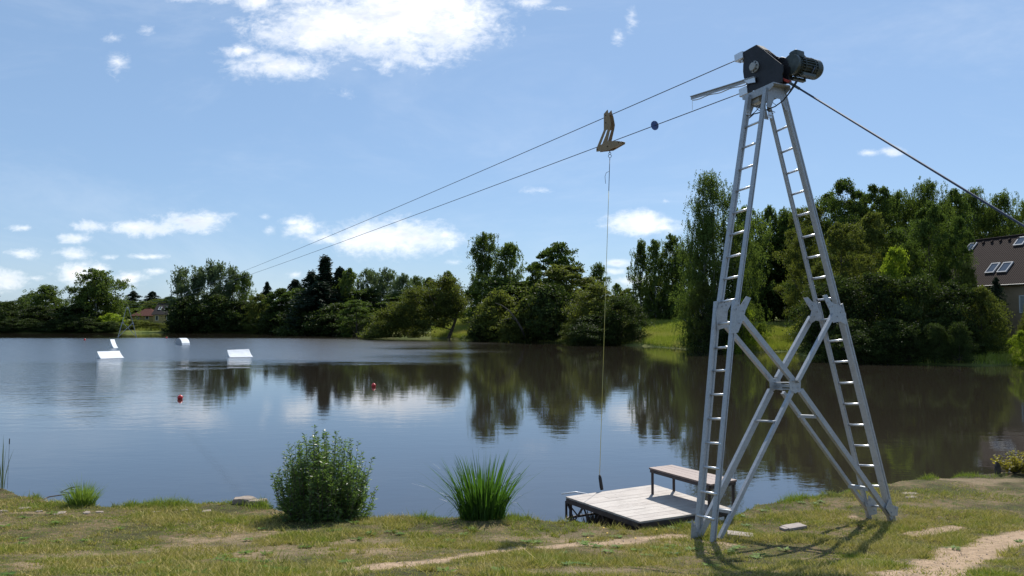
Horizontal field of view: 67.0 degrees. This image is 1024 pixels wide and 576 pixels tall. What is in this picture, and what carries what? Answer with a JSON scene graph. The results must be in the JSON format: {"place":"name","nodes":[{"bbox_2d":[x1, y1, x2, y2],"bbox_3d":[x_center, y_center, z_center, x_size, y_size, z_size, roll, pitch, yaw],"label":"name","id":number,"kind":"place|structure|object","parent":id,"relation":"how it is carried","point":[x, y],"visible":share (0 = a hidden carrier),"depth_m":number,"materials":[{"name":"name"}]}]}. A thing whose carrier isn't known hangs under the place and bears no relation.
{"place":"outdoors","nodes":[
{"label":"outdoors","id":0,"kind":"place"},
{"bbox_2d":[0,333,1023,522],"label":"water","id":1,"kind":"structure","parent":0,"point":[129,426],"depth_m":31.57,"materials":[{"name":"blue liquid"}]},
{"bbox_2d":[0,480,1023,575],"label":"grass","id":2,"kind":"structure","parent":0,"point":[885,547],"depth_m":9.29,"materials":[{"name":"green plant"}]},
{"bbox_2d":[0,314,1023,575],"bbox_3d":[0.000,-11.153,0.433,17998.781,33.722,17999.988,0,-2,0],"label":"ground","id":3,"kind":"structure","parent":0,"point":[1002,480],"depth_m":10.29,"materials":[{"name":"green plant"}]},
{"bbox_2d":[0,300,34,321],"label":"bush","id":4,"kind":"object","parent":3,"relation":"on","point":[7,308],"visible":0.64,"depth_m":219.94,"materials":[{"name":"green plant"}]},
{"bbox_2d":[2,305,56,322],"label":"bush","id":5,"kind":"object","parent":3,"relation":"on","point":[38,311],"visible":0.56,"depth_m":217.23,"materials":[{"name":"green plant"}]},
{"bbox_2d":[13,284,73,318],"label":"birch tree","id":6,"kind":"object","parent":3,"relation":"on","point":[48,292],"visible":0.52,"depth_m":228.65,"materials":[{"name":"green plant"}]},
{"bbox_2d":[43,303,101,325],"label":"bush","id":7,"kind":"object","parent":3,"relation":"on","point":[62,314],"visible":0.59,"depth_m":216.49,"materials":[{"name":"green plant"}]},
{"bbox_2d":[53,479,106,506],"bbox_3d":[-6.968,3.268,12.592,1.100,0.599,0.740,-1,-2,16],"label":"grass tuft","id":8,"kind":"object","parent":3,"relation":"on","point":[77,497],"visible":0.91,"depth_m":12.58,"materials":[{"name":"green plant"}]},
{"bbox_2d":[56,267,142,321],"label":"birch tree","id":9,"kind":"object","parent":3,"relation":"on","point":[99,292],"visible":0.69,"depth_m":222.58,"materials":[{"name":"green plant"}]},
{"bbox_2d":[160,264,200,323],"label":"poplar tree","id":10,"kind":"object","parent":3,"relation":"on","point":[180,281],"visible":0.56,"depth_m":220.87,"materials":[{"name":"green plant"}]},
{"bbox_2d":[159,295,211,332],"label":"bush","id":11,"kind":"object","parent":3,"relation":"on","point":[173,318],"visible":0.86,"depth_m":214.78,"materials":[{"name":"green plant"}]},
{"bbox_2d":[191,258,218,315],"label":"poplar tree","id":12,"kind":"object","parent":3,"relation":"on","point":[210,268],"visible":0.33,"depth_m":224.43,"materials":[{"name":"green plant"}]},
{"bbox_2d":[177,294,239,331],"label":"bush","id":13,"kind":"object","parent":3,"relation":"on","point":[217,303],"visible":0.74,"depth_m":214.56,"materials":[{"name":"green plant"}]},
{"bbox_2d":[201,260,236,316],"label":"poplar tree","id":14,"kind":"object","parent":3,"relation":"on","point":[217,277],"visible":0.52,"depth_m":223.53,"materials":[{"name":"green plant"}]},
{"bbox_2d":[213,299,258,330],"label":"bush","id":15,"kind":"object","parent":3,"relation":"on","point":[238,304],"visible":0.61,"depth_m":213.77,"materials":[{"name":"green plant"}]},
{"bbox_2d":[229,271,258,307],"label":"birch tree","id":16,"kind":"object","parent":3,"relation":"on","point":[246,283],"visible":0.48,"depth_m":221.53,"materials":[{"name":"green plant"}]},
{"bbox_2d":[240,293,268,329],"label":"broadleaf tree","id":17,"kind":"object","parent":3,"relation":"on","point":[259,297],"visible":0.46,"depth_m":210.53,"materials":[{"name":"green plant"}]},
{"bbox_2d":[252,306,291,332],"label":"bush","id":18,"kind":"object","parent":3,"relation":"on","point":[268,324],"visible":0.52,"depth_m":201.13,"materials":[{"name":"green plant"}]},
{"bbox_2d":[260,288,297,331],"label":"broadleaf tree","id":19,"kind":"object","parent":3,"relation":"on","point":[275,296],"visible":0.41,"depth_m":202.86,"materials":[{"name":"green plant"}]},
{"bbox_2d":[269,301,321,334],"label":"bush","id":20,"kind":"object","parent":3,"relation":"on","point":[285,330],"visible":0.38,"depth_m":185.44,"materials":[{"name":"green plant"}]},
{"bbox_2d":[284,281,347,334],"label":"pine tree","id":21,"kind":"object","parent":3,"relation":"on","point":[319,300],"visible":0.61,"depth_m":186.21,"materials":[{"name":"green plant"}]},
{"bbox_2d":[303,254,339,334],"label":"spruce tree","id":22,"kind":"object","parent":3,"relation":"on","point":[325,269],"visible":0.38,"depth_m":191.47,"materials":[{"name":"green plant"}]},
{"bbox_2d":[269,424,377,524],"bbox_3d":[-2.849,2.823,11.702,1.688,1.492,1.370,0,-2,0],"label":"willow shrub","id":23,"kind":"object","parent":3,"relation":"on","point":[319,492],"visible":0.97,"depth_m":11.47,"materials":[{"name":"green plant"}]},
{"bbox_2d":[302,302,362,335],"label":"bush","id":24,"kind":"object","parent":3,"relation":"on","point":[333,309],"visible":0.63,"depth_m":178.97,"materials":[{"name":"green plant"}]},
{"bbox_2d":[330,267,361,311],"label":"birch tree","id":25,"kind":"object","parent":3,"relation":"on","point":[348,279],"visible":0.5,"depth_m":190.90,"materials":[{"name":"green plant"}]},
{"bbox_2d":[334,299,375,336],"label":"tree","id":26,"kind":"object","parent":3,"relation":"on","point":[347,330],"visible":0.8,"depth_m":171.17,"materials":[{"name":"green plant"}]},
{"bbox_2d":[333,288,386,320],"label":"broadleaf tree","id":27,"kind":"object","parent":3,"relation":"on","point":[364,293],"visible":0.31,"depth_m":188.81,"materials":[{"name":"green plant"}]},
{"bbox_2d":[345,267,380,319],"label":"willow tree","id":28,"kind":"object","parent":3,"relation":"on","point":[368,275],"visible":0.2,"depth_m":195.33,"materials":[{"name":"green plant"}]},
{"bbox_2d":[365,267,402,308],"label":"willow tree","id":29,"kind":"object","parent":3,"relation":"on","point":[382,286],"visible":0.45,"depth_m":192.29,"materials":[{"name":"green plant"}]},
{"bbox_2d":[378,273,416,319],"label":"willow tree","id":30,"kind":"object","parent":3,"relation":"on","point":[401,281],"visible":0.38,"depth_m":189.21,"materials":[{"name":"green plant"}]},
{"bbox_2d":[355,274,474,338],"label":"willow tree","id":31,"kind":"object","parent":3,"relation":"on","point":[397,315],"visible":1,"depth_m":147.13,"materials":[{"name":"green plant"}]},
{"bbox_2d":[461,315,493,340],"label":"bush","id":32,"kind":"object","parent":3,"relation":"on","point":[474,335],"visible":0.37,"depth_m":139.22,"materials":[{"name":"green plant"}]},
{"bbox_2d":[417,450,543,521],"bbox_3d":[-0.471,3.021,11.632,2.090,1.346,1.581,0,-2,0],"label":"iris clump","id":33,"kind":"object","parent":3,"relation":"on","point":[482,500],"visible":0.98,"depth_m":11.48,"materials":[{"name":"green plant"}]},
{"bbox_2d":[462,231,500,319],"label":"birch tree","id":34,"kind":"object","parent":3,"relation":"on","point":[482,246],"visible":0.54,"depth_m":171.38,"materials":[{"name":"green plant"}]},
{"bbox_2d":[454,276,529,323],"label":"tree","id":35,"kind":"object","parent":3,"relation":"on","point":[506,285],"visible":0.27,"depth_m":163.90,"materials":[{"name":"green plant"}]},
{"bbox_2d":[468,288,523,338],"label":"bush","id":36,"kind":"object","parent":3,"relation":"on","point":[487,308],"visible":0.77,"depth_m":137.55,"materials":[{"name":"green plant"}]},
{"bbox_2d":[485,242,528,316],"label":"birch tree","id":37,"kind":"object","parent":3,"relation":"on","point":[504,264],"visible":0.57,"depth_m":169.35,"materials":[{"name":"green plant"}]},
{"bbox_2d":[487,316,527,341],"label":"bush","id":38,"kind":"object","parent":3,"relation":"on","point":[505,331],"visible":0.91,"depth_m":129.82,"materials":[{"name":"green plant"}]},
{"bbox_2d":[4,471,1011,540],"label":"bank grass","id":39,"kind":"structure","parent":3,"relation":"on","point":[264,504],"depth_m":12.60,"materials":[{"name":"green plant"}]},
{"bbox_2d":[505,294,553,341],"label":"bush","id":40,"kind":"object","parent":3,"relation":"on","point":[521,314],"visible":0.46,"depth_m":130.76,"materials":[{"name":"green plant"}]},
{"bbox_2d":[516,283,580,340],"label":"bush","id":41,"kind":"object","parent":3,"relation":"on","point":[546,296],"visible":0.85,"depth_m":127.60,"materials":[{"name":"green plant"}]},
{"bbox_2d":[519,241,597,319],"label":"broadleaf tree","id":42,"kind":"object","parent":3,"relation":"on","point":[555,251],"visible":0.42,"depth_m":158.87,"materials":[{"name":"green plant"}]},
{"bbox_2d":[518,264,599,320],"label":"broadleaf tree","id":43,"kind":"object","parent":3,"relation":"on","point":[553,271],"visible":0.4,"depth_m":150.73,"materials":[{"name":"green plant"}]},
{"bbox_2d":[557,318,591,344],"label":"bush","id":44,"kind":"object","parent":3,"relation":"on","point":[575,321],"visible":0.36,"depth_m":119.92,"materials":[{"name":"green plant"}]},
{"bbox_2d":[134,317,1023,363],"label":"meadow grass","id":45,"kind":"structure","parent":3,"relation":"on","point":[662,332],"depth_m":112.50,"materials":[{"name":"green plant"}]},
{"bbox_2d":[561,281,633,339],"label":"bush","id":46,"kind":"object","parent":3,"relation":"on","point":[590,304],"visible":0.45,"depth_m":121.98,"materials":[{"name":"green plant"}]},
{"bbox_2d":[562,314,638,344],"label":"bush","id":47,"kind":"object","parent":3,"relation":"on","point":[590,319],"visible":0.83,"depth_m":115.65,"materials":[{"name":"green plant"}]},
{"bbox_2d":[589,262,617,309],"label":"birch tree","id":48,"kind":"object","parent":3,"relation":"on","point":[599,270],"visible":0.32,"depth_m":164.60,"materials":[{"name":"green plant"}]},
{"bbox_2d":[584,293,654,343],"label":"bush","id":49,"kind":"object","parent":3,"relation":"on","point":[623,303],"visible":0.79,"depth_m":116.33,"materials":[{"name":"green plant"}]},
{"bbox_2d":[579,511,690,530],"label":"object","id":50,"kind":"object","parent":3,"relation":"on","point":[609,521],"visible":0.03,"depth_m":11.55,"materials":[{"name":"green plant"}]},
{"bbox_2d":[623,238,654,320],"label":"birch tree","id":51,"kind":"object","parent":3,"relation":"on","point":[640,256],"visible":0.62,"depth_m":149.70,"materials":[{"name":"green plant"}]},
{"bbox_2d":[561,485,730,529],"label":"swimming platform","id":52,"kind":"structure","parent":3,"relation":"on","point":[641,506],"depth_m":11.86,"materials":[{"name":"grey wood"}]},
{"bbox_2d":[649,465,736,506],"bbox_3d":[2.809,3.117,12.098,0.591,0.420,1.451,1,-3,-29],"label":"bench","id":53,"kind":"object","parent":52,"relation":"on","point":[682,474],"visible":0.81,"depth_m":12.08,"materials":[{"name":"grey wood"}]},
{"bbox_2d":[637,239,676,320],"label":"birch tree","id":54,"kind":"object","parent":3,"relation":"on","point":[654,255],"visible":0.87,"depth_m":147.57,"materials":[{"name":"green plant"}]},
{"bbox_2d":[653,232,686,319],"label":"birch tree","id":55,"kind":"object","parent":3,"relation":"on","point":[672,240],"visible":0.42,"depth_m":147.27,"materials":[{"name":"green plant"}]},
{"bbox_2d":[659,251,706,319],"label":"birch tree","id":56,"kind":"object","parent":3,"relation":"on","point":[677,283],"visible":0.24,"depth_m":144.45,"materials":[{"name":"green plant"}]},
{"bbox_2d":[668,212,731,346],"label":"birch tree","id":57,"kind":"object","parent":3,"relation":"on","point":[709,232],"visible":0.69,"depth_m":99.80,"materials":[{"name":"green plant"}]},
{"bbox_2d":[686,280,714,349],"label":"broadleaf tree","id":58,"kind":"object","parent":3,"relation":"on","point":[702,289],"visible":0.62,"depth_m":96.53,"materials":[{"name":"green plant"}]},
{"bbox_2d":[669,168,752,342],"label":"birch tree","id":59,"kind":"object","parent":3,"relation":"on","point":[711,194],"visible":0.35,"depth_m":102.08,"materials":[{"name":"green plant"}]},
{"bbox_2d":[683,295,756,351],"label":"bush","id":60,"kind":"object","parent":3,"relation":"on","point":[708,309],"visible":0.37,"depth_m":94.32,"materials":[{"name":"green plant"}]},
{"bbox_2d":[725,298,758,352],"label":"bush","id":61,"kind":"object","parent":3,"relation":"on","point":[744,331],"visible":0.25,"depth_m":91.29,"materials":[{"name":"green plant"}]},
{"bbox_2d":[703,223,790,340],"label":"birch tree","id":62,"kind":"object","parent":3,"relation":"on","point":[753,258],"visible":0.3,"depth_m":99.68,"materials":[{"name":"green plant"}]},
{"bbox_2d":[724,204,788,319],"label":"birch tree","id":63,"kind":"object","parent":3,"relation":"on","point":[757,223],"visible":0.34,"depth_m":127.35,"materials":[{"name":"green plant"}]},
{"bbox_2d":[748,283,791,319],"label":"bush","id":64,"kind":"object","parent":3,"relation":"on","point":[775,301],"visible":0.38,"depth_m":127.51,"materials":[{"name":"green plant"}]},
{"bbox_2d":[757,204,784,319],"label":"birch tree","id":65,"kind":"object","parent":3,"relation":"on","point":[768,210],"visible":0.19,"depth_m":136.40,"materials":[{"name":"green plant"}]},
{"bbox_2d":[767,209,806,311],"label":"broadleaf tree","id":66,"kind":"object","parent":3,"relation":"on","point":[781,238],"visible":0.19,"depth_m":131.54,"materials":[{"name":"green plant"}]},
{"bbox_2d":[690,45,897,541],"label":"cable tower","id":67,"kind":"structure","parent":3,"relation":"on","point":[769,75],"depth_m":11.18,"materials":[{"name":"metal"}]},
{"bbox_2d":[135,93,738,306],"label":"haul cable","id":68,"kind":"object","parent":67,"relation":"attached to","point":[520,175],"visible":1,"depth_m":17.15,"materials":[{"name":"metal"}]},
{"bbox_2d":[158,60,734,300],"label":"haul cable","id":69,"kind":"object","parent":67,"relation":"attached to","point":[519,154],"visible":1,"depth_m":17.04,"materials":[{"name":"metal"}]},
{"bbox_2d":[596,110,624,157],"bbox_3d":[1.893,-2.971,14.892,0.116,0.930,0.801,1,-3,-29],"label":"cable carrier","id":70,"kind":"object","parent":69,"relation":"hanging from","point":[607,144],"visible":1,"depth_m":14.91,"materials":[{"name":"paint"}]},
{"bbox_2d":[799,88,1023,226],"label":"guy rope","id":71,"kind":"object","parent":67,"relation":"attached to","point":[929,168],"visible":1,"depth_m":9.35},
{"bbox_2d":[780,225,826,342],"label":"broadleaf tree","id":72,"kind":"object","parent":3,"relation":"on","point":[805,231],"visible":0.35,"depth_m":91.89,"materials":[{"name":"green plant"}]},
{"bbox_2d":[771,205,838,322],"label":"broadleaf tree","id":73,"kind":"object","parent":3,"relation":"on","point":[807,222],"visible":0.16,"depth_m":110.33,"materials":[{"name":"green plant"}]},
{"bbox_2d":[797,261,839,349],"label":"broadleaf tree","id":74,"kind":"object","parent":3,"relation":"on","point":[817,270],"visible":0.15,"depth_m":79.90,"materials":[{"name":"green plant"}]},
{"bbox_2d":[782,273,881,355],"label":"bush","id":75,"kind":"object","parent":3,"relation":"on","point":[842,286],"visible":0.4,"depth_m":75.32,"materials":[{"name":"green plant"}]},
{"bbox_2d":[806,221,887,324],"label":"broadleaf tree","id":76,"kind":"object","parent":3,"relation":"on","point":[836,231],"visible":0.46,"depth_m":83.35,"materials":[{"name":"green plant"}]},
{"bbox_2d":[820,177,878,271],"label":"broadleaf tree","id":77,"kind":"object","parent":3,"relation":"on","point":[847,187],"visible":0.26,"depth_m":108.24,"materials":[{"name":"green plant"}]},
{"bbox_2d":[816,318,889,361],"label":"bush","id":78,"kind":"object","parent":3,"relation":"on","point":[853,329],"visible":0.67,"depth_m":69.97,"materials":[{"name":"green plant"}]},
{"bbox_2d":[823,271,924,352],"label":"bush","id":79,"kind":"object","parent":3,"relation":"on","point":[877,290],"visible":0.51,"depth_m":72.77,"materials":[{"name":"green plant"}]},
{"bbox_2d":[843,210,908,304],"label":"broadleaf tree","id":80,"kind":"object","parent":3,"relation":"on","point":[871,224],"visible":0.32,"depth_m":89.54,"materials":[{"name":"green plant"}]},
{"bbox_2d":[852,183,920,265],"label":"broadleaf tree","id":81,"kind":"object","parent":3,"relation":"on","point":[880,202],"visible":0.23,"depth_m":109.52,"materials":[{"name":"green plant"}]},
{"bbox_2d":[868,323,904,362],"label":"bush","id":82,"kind":"object","parent":3,"relation":"on","point":[889,330],"visible":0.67,"depth_m":68.59,"materials":[{"name":"green plant"}]},
{"bbox_2d":[860,317,932,361],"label":"bush","id":83,"kind":"object","parent":3,"relation":"on","point":[898,323],"visible":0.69,"depth_m":68.47,"materials":[{"name":"green plant"}]},
{"bbox_2d":[877,245,917,322],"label":"broadleaf tree","id":84,"kind":"object","parent":3,"relation":"on","point":[893,257],"visible":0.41,"depth_m":78.58,"materials":[{"name":"green plant"}]},
{"bbox_2d":[868,226,926,319],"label":"broadleaf tree","id":85,"kind":"object","parent":3,"relation":"on","point":[900,233],"visible":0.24,"depth_m":86.00,"materials":[{"name":"green plant"}]},
{"bbox_2d":[889,327,928,363],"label":"bush","id":86,"kind":"object","parent":3,"relation":"on","point":[913,340],"visible":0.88,"depth_m":67.88,"materials":[{"name":"green plant"}]},
{"bbox_2d":[881,187,943,285],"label":"birch tree","id":87,"kind":"object","parent":3,"relation":"on","point":[899,204],"visible":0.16,"depth_m":111.78,"materials":[{"name":"green plant"}]},
{"bbox_2d":[872,269,967,350],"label":"bush","id":88,"kind":"object","parent":3,"relation":"on","point":[916,286],"visible":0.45,"depth_m":71.83,"materials":[{"name":"green plant"}]},
{"bbox_2d":[896,200,961,314],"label":"broadleaf tree","id":89,"kind":"object","parent":3,"relation":"on","point":[934,220],"visible":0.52,"depth_m":81.23,"materials":[{"name":"green plant"}]},
{"bbox_2d":[914,323,955,363],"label":"bush","id":90,"kind":"object","parent":3,"relation":"on","point":[935,332],"visible":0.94,"depth_m":66.98,"materials":[{"name":"green plant"}]},
{"bbox_2d":[901,176,971,267],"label":"birch tree","id":91,"kind":"object","parent":3,"relation":"on","point":[927,192],"visible":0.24,"depth_m":108.03,"materials":[{"name":"green plant"}]},
{"bbox_2d":[906,318,973,358],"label":"bush","id":92,"kind":"object","parent":3,"relation":"on","point":[925,322],"visible":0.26,"depth_m":68.85,"materials":[{"name":"green plant"}]},
{"bbox_2d":[933,215,979,307],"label":"broadleaf tree","id":93,"kind":"object","parent":3,"relation":"on","point":[957,223],"visible":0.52,"depth_m":79.72,"materials":[{"name":"green plant"}]},
{"bbox_2d":[908,279,1008,355],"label":"bush","id":94,"kind":"object","parent":3,"relation":"on","point":[955,289],"visible":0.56,"depth_m":70.47,"materials":[{"name":"green plant"}]},
{"bbox_2d":[937,188,981,260],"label":"broadleaf tree","id":95,"kind":"object","parent":3,"relation":"on","point":[958,200],"visible":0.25,"depth_m":111.30,"materials":[{"name":"green plant"}]},
{"bbox_2d":[941,321,978,363],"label":"bush","id":96,"kind":"object","parent":3,"relation":"on","point":[960,330],"visible":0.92,"depth_m":66.36,"materials":[{"name":"green plant"}]},
{"bbox_2d":[950,260,983,337],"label":"bush","id":97,"kind":"object","parent":3,"relation":"on","point":[967,276],"visible":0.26,"depth_m":75.66,"materials":[{"name":"green plant"}]},
{"bbox_2d":[940,327,1001,354],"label":"bush","id":98,"kind":"object","parent":3,"relation":"on","point":[983,339],"visible":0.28,"depth_m":68.78,"materials":[{"name":"green plant"}]},
{"bbox_2d":[954,186,1002,239],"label":"birch tree","id":99,"kind":"object","parent":3,"relation":"on","point":[975,203],"visible":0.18,"depth_m":117.04,"materials":[{"name":"green plant"}]},
{"bbox_2d":[944,234,1023,342],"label":"house","id":100,"kind":"structure","parent":3,"relation":"on","point":[1001,258],"depth_m":81.80,"materials":[{"name":"beige paint"}]},
{"bbox_2d":[954,284,1016,353],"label":"bush","id":101,"kind":"object","parent":3,"relation":"on","point":[989,307],"visible":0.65,"depth_m":70.19,"materials":[{"name":"green plant"}]},
{"bbox_2d":[987,276,1012,341],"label":"pine tree","id":102,"kind":"object","parent":3,"relation":"on","point":[996,288],"visible":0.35,"depth_m":77.77,"materials":[{"name":"green plant"}]},
{"bbox_2d":[977,189,1023,238],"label":"birch tree","id":103,"kind":"object","parent":3,"relation":"on","point":[1003,202],"visible":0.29,"depth_m":115.74,"materials":[{"name":"green plant"}]},
{"bbox_2d":[991,450,1023,473],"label":"shrub","id":104,"kind":"object","parent":3,"relation":"on","point":[1016,465],"visible":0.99,"depth_m":15.57,"materials":[{"name":"green plant"}]},
{"bbox_2d":[1006,329,1023,365],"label":"bush","id":105,"kind":"object","parent":3,"relation":"on","point":[1017,342],"visible":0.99,"depth_m":65.96,"materials":[{"name":"green plant"}]},
{"bbox_2d":[0,0,1023,311],"label":"sky","id":106,"kind":"structure","parent":0,"point":[139,139],"materials":[{"name":"blue"}]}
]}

